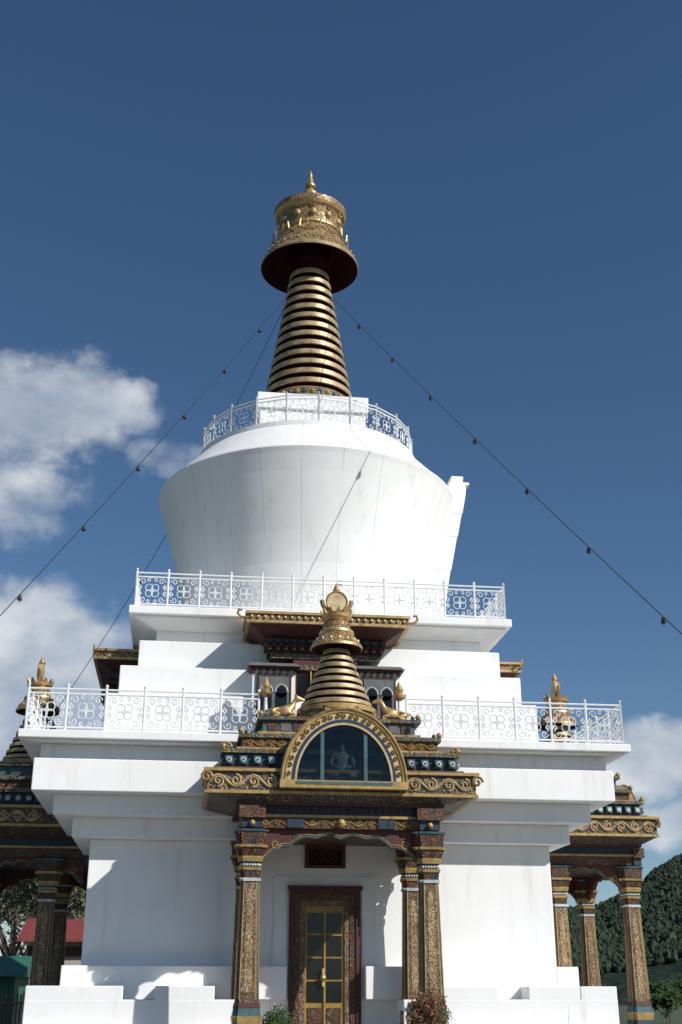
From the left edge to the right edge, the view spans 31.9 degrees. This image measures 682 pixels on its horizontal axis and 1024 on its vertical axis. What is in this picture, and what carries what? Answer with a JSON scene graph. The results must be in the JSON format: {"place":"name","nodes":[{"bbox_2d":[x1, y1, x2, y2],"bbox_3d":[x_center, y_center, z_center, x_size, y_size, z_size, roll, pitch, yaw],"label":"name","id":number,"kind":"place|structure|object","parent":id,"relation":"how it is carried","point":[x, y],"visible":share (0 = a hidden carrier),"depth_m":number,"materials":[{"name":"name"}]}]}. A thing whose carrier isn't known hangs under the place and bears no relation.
{"place":"outdoors","nodes":[
{"label":"outdoors","id":0,"kind":"place"},
{"bbox_2d":[0,990,24,1023],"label":"bamboo fence","id":1,"kind":"object","parent":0,"point":[10,1002],"visible":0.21,"depth_m":35.09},
{"bbox_2d":[0,956,31,1023],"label":"green shed","id":2,"kind":"structure","parent":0,"point":[15,971],"depth_m":40.01,"materials":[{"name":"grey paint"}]},
{"bbox_2d":[17,919,83,985],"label":"red roof house","id":3,"kind":"structure","parent":0,"point":[74,940],"depth_m":45.02,"materials":[{"name":"paint"}]},
{"bbox_2d":[0,0,681,955],"label":"sky","id":4,"kind":"structure","parent":0,"point":[506,175],"materials":[{"name":"blue"}]},
{"bbox_2d":[537,674,577,742],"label":"porch spire","id":5,"kind":"structure","parent":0,"point":[555,692],"depth_m":32.73,"materials":[{"name":"gold metal"}]},
{"bbox_2d":[579,910,681,1005],"bbox_3d":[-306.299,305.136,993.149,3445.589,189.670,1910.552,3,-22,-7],"label":"hills","id":6,"kind":"structure","parent":0,"point":[655,974],"depth_m":466.44,"materials":[{"name":"green plant"}]},
{"bbox_2d":[618,1006,681,1023],"bbox_3d":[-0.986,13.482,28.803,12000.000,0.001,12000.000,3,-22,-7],"label":"ground","id":7,"kind":"structure","parent":0,"point":[676,1016],"depth_m":121.69,"materials":[{"name":"green plant"}]},
{"bbox_2d":[0,885,25,923],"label":"tree","id":8,"kind":"object","parent":7,"relation":"on","point":[2,914],"visible":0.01,"depth_m":59.31,"materials":[{"name":"green plant"}]},
{"bbox_2d":[0,899,34,955],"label":"tree","id":9,"kind":"object","parent":7,"relation":"on","point":[3,953],"visible":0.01,"depth_m":75.11,"materials":[{"name":"green plant"}]},
{"bbox_2d":[0,878,85,924],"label":"tree","id":10,"kind":"object","parent":7,"relation":"on","point":[30,892],"visible":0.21,"depth_m":51.46,"materials":[{"name":"green plant"}]},
{"bbox_2d":[0,879,85,955],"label":"tree","id":11,"kind":"object","parent":7,"relation":"on","point":[13,933],"visible":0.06,"depth_m":54.77,"materials":[{"name":"green plant"}]},
{"bbox_2d":[1,891,84,955],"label":"tree","id":12,"kind":"object","parent":7,"relation":"on","point":[20,949],"depth_m":62.49,"materials":[{"name":"green plant"}]},
{"bbox_2d":[0,762,88,985],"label":"porch","id":13,"kind":"object","parent":7,"relation":"on","point":[39,844],"visible":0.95,"depth_m":28.09,"materials":[{"name":"wood"}]},
{"bbox_2d":[0,657,58,762],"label":"porch spire","id":14,"kind":"structure","parent":13,"relation":"on","point":[16,751],"depth_m":30.96,"materials":[{"name":"gold metal"}]},
{"bbox_2d":[257,1002,293,1023],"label":"potted shrub","id":15,"kind":"object","parent":7,"relation":"on","point":[276,1018],"visible":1,"depth_m":20.15,"materials":[{"name":"green plant"}]},
{"bbox_2d":[18,605,630,1023],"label":"walls","id":16,"kind":"structure","parent":7,"relation":"on","point":[146,833],"depth_m":25.47,"materials":[{"name":"white paint"}]},
{"bbox_2d":[93,644,138,721],"bbox_3d":[-5.675,5.541,31.395,1.655,3.063,4.218,3,-22,-7],"label":"window bay","id":17,"kind":"object","parent":16,"relation":"on","point":[108,662],"depth_m":30.25,"materials":[{"name":"brown wood"}]},
{"bbox_2d":[159,420,453,615],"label":"dome","id":18,"kind":"structure","parent":16,"relation":"on","point":[315,499],"depth_m":30.71,"materials":[{"name":"white paint"}]},
{"bbox_2d":[50,308,283,718],"bbox_3d":[-7.784,2.885,33.929,12.389,20.310,0.108,-2,-22,4],"label":"bell cable","id":19,"kind":"object","parent":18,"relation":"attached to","point":[165,535],"visible":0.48,"depth_m":34.14,"materials":[{"name":"black metal"}]},
{"bbox_2d":[203,391,411,452],"bbox_3d":[-0.986,-1.690,34.995,6.108,0.935,6.161,3,-22,-7],"label":"dome railing","id":20,"kind":"object","parent":18,"relation":"on","point":[407,433],"visible":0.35,"depth_m":32.60,"materials":[{"name":"white metal"}]},
{"bbox_2d":[253,392,367,426],"bbox_3d":[-0.986,-1.994,35.119,3.360,1.630,3.360,3,-22,-7],"label":"harmika","id":21,"kind":"object","parent":18,"relation":"on","point":[311,408],"visible":0.19,"depth_m":33.85,"materials":[{"name":"white paint"}]},
{"bbox_2d":[265,243,351,396],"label":"spire rings","id":22,"kind":"object","parent":21,"relation":"on","point":[308,357],"visible":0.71,"depth_m":35.62,"materials":[{"name":"gold metal"}]},
{"bbox_2d":[261,171,357,293],"bbox_3d":[-0.986,-9.326,38.111,3.060,3.830,3.060,3,-22,-7],"label":"spire crown","id":23,"kind":"object","parent":22,"relation":"on","point":[309,214],"visible":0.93,"depth_m":37.25},
{"bbox_2d":[427,476,468,616],"bbox_3d":[2.827,1.621,34.171,1.586,5.620,2.100,3,-22,-7],"label":"dome niche","id":24,"kind":"object","parent":18,"relation":"attached to","point":[457,486],"visible":0.38,"depth_m":33.35,"materials":[{"name":"white paint"}]},
{"bbox_2d":[134,568,505,618],"bbox_3d":[-0.986,3.652,32.815,8.970,0.955,8.961,3,-22,-7],"label":"railing","id":25,"kind":"object","parent":16,"relation":"on","point":[138,599],"visible":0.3,"depth_m":28.74,"materials":[{"name":"white metal"}]},
{"bbox_2d":[272,845,375,1023],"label":"door","id":26,"kind":"structure","parent":16,"relation":"attached to","point":[324,968],"depth_m":25.21,"materials":[{"name":"paint"}]},
{"bbox_2d":[24,682,624,743],"bbox_3d":[-0.986,6.754,31.549,12.910,0.995,12.901,3,-22,-7],"label":"railing","id":27,"kind":"object","parent":16,"relation":"on","point":[31,717],"visible":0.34,"depth_m":25.77,"materials":[{"name":"white metal"}]},
{"bbox_2d":[236,608,418,730],"bbox_3d":[-0.385,3.997,27.610,4.218,3.063,1.655,3,-22,-7],"label":"window bay","id":28,"kind":"object","parent":16,"relation":"on","point":[286,639],"depth_m":27.42,"materials":[{"name":"brown wood"}]},
{"bbox_2d":[499,659,522,677],"bbox_3d":[3.703,5.995,32.507,1.655,3.063,4.218,3,-22,-7],"label":"window bay","id":29,"kind":"object","parent":16,"relation":"on","point":[510,670],"depth_m":31.38,"materials":[{"name":"gold metal"}]},
{"bbox_2d":[201,708,483,1023],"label":"porch","id":30,"kind":"object","parent":7,"relation":"on","point":[262,795],"visible":0.99,"depth_m":23.51,"materials":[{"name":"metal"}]},
{"bbox_2d":[264,693,304,715],"bbox_3d":[-1.159,4.005,24.633,0.834,0.517,0.328,3,-22,-7],"label":"deer statue","id":31,"kind":"object","parent":30,"relation":"on","point":[285,710],"visible":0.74,"depth_m":24.50,"materials":[{"name":"metal"}]},
{"bbox_2d":[260,583,405,718],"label":"porch spire","id":32,"kind":"structure","parent":30,"relation":"on","point":[336,681],"depth_m":25.17,"materials":[{"name":"gold metal"}]},
{"bbox_2d":[297,726,390,781],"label":"niche glazing","id":33,"kind":"structure","parent":30,"relation":"in","point":[343,753],"depth_m":23.55,"materials":[{"name":"clear glass"}]},
{"bbox_2d":[372,696,411,718],"bbox_3d":[1.058,4.112,24.895,0.834,0.517,0.328,3,-22,-7],"label":"deer statue","id":34,"kind":"object","parent":30,"relation":"on","point":[389,713],"visible":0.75,"depth_m":24.78,"materials":[{"name":"metal"}]},
{"bbox_2d":[404,983,452,1023],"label":"potted shrub","id":35,"kind":"object","parent":7,"relation":"on","point":[433,1014],"visible":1,"depth_m":20.19,"materials":[{"name":"green plant"}]},
{"bbox_2d":[549,772,660,1023],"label":"porch","id":36,"kind":"object","parent":7,"relation":"on","point":[608,841],"visible":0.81,"depth_m":29.51,"materials":[{"name":"metal"}]},
{"bbox_2d":[567,853,681,974],"bbox_3d":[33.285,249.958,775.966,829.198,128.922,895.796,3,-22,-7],"label":"forest","id":37,"kind":"object","parent":7,"relation":"on","point":[661,890],"visible":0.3,"depth_m":661.70,"materials":[{"name":"green plant"}]},
{"bbox_2d":[648,979,681,1023],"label":"tree","id":38,"kind":"object","parent":7,"relation":"on","point":[659,988],"visible":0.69,"depth_m":69.40,"materials":[{"name":"green plant"}]},
{"bbox_2d":[650,989,680,1023],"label":"bush","id":39,"kind":"object","parent":7,"relation":"on","point":[668,999],"visible":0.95,"depth_m":59.03,"materials":[{"name":"green plant"}]},
{"bbox_2d":[665,974,681,988],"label":"tree","id":40,"kind":"object","parent":7,"relation":"on","point":[679,979],"visible":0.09,"depth_m":83.62,"materials":[{"name":"green plant"}]},
{"bbox_3d":[9.202,6.480,12.490,0.600,0.640,0.585,3,-22,-7],"label":"cable post","id":41,"kind":"object","parent":7,"relation":"on","visible":0},
{"bbox_2d":[331,296,681,633],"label":"bell cable","id":42,"kind":"object","parent":41,"relation":"attached to","point":[663,618],"visible":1,"depth_m":25.61,"materials":[{"name":"black metal"}]},
{"bbox_3d":[-9.504,7.106,14.819,0.600,1.240,0.585,3,-22,-7],"label":"cable post","id":43,"kind":"object","parent":7,"relation":"on","visible":0},
{"bbox_2d":[0,293,289,615],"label":"bell cable","id":44,"kind":"object","parent":43,"relation":"attached to","point":[83,529],"visible":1,"depth_m":27.68,"materials":[{"name":"black metal"}]}
]}

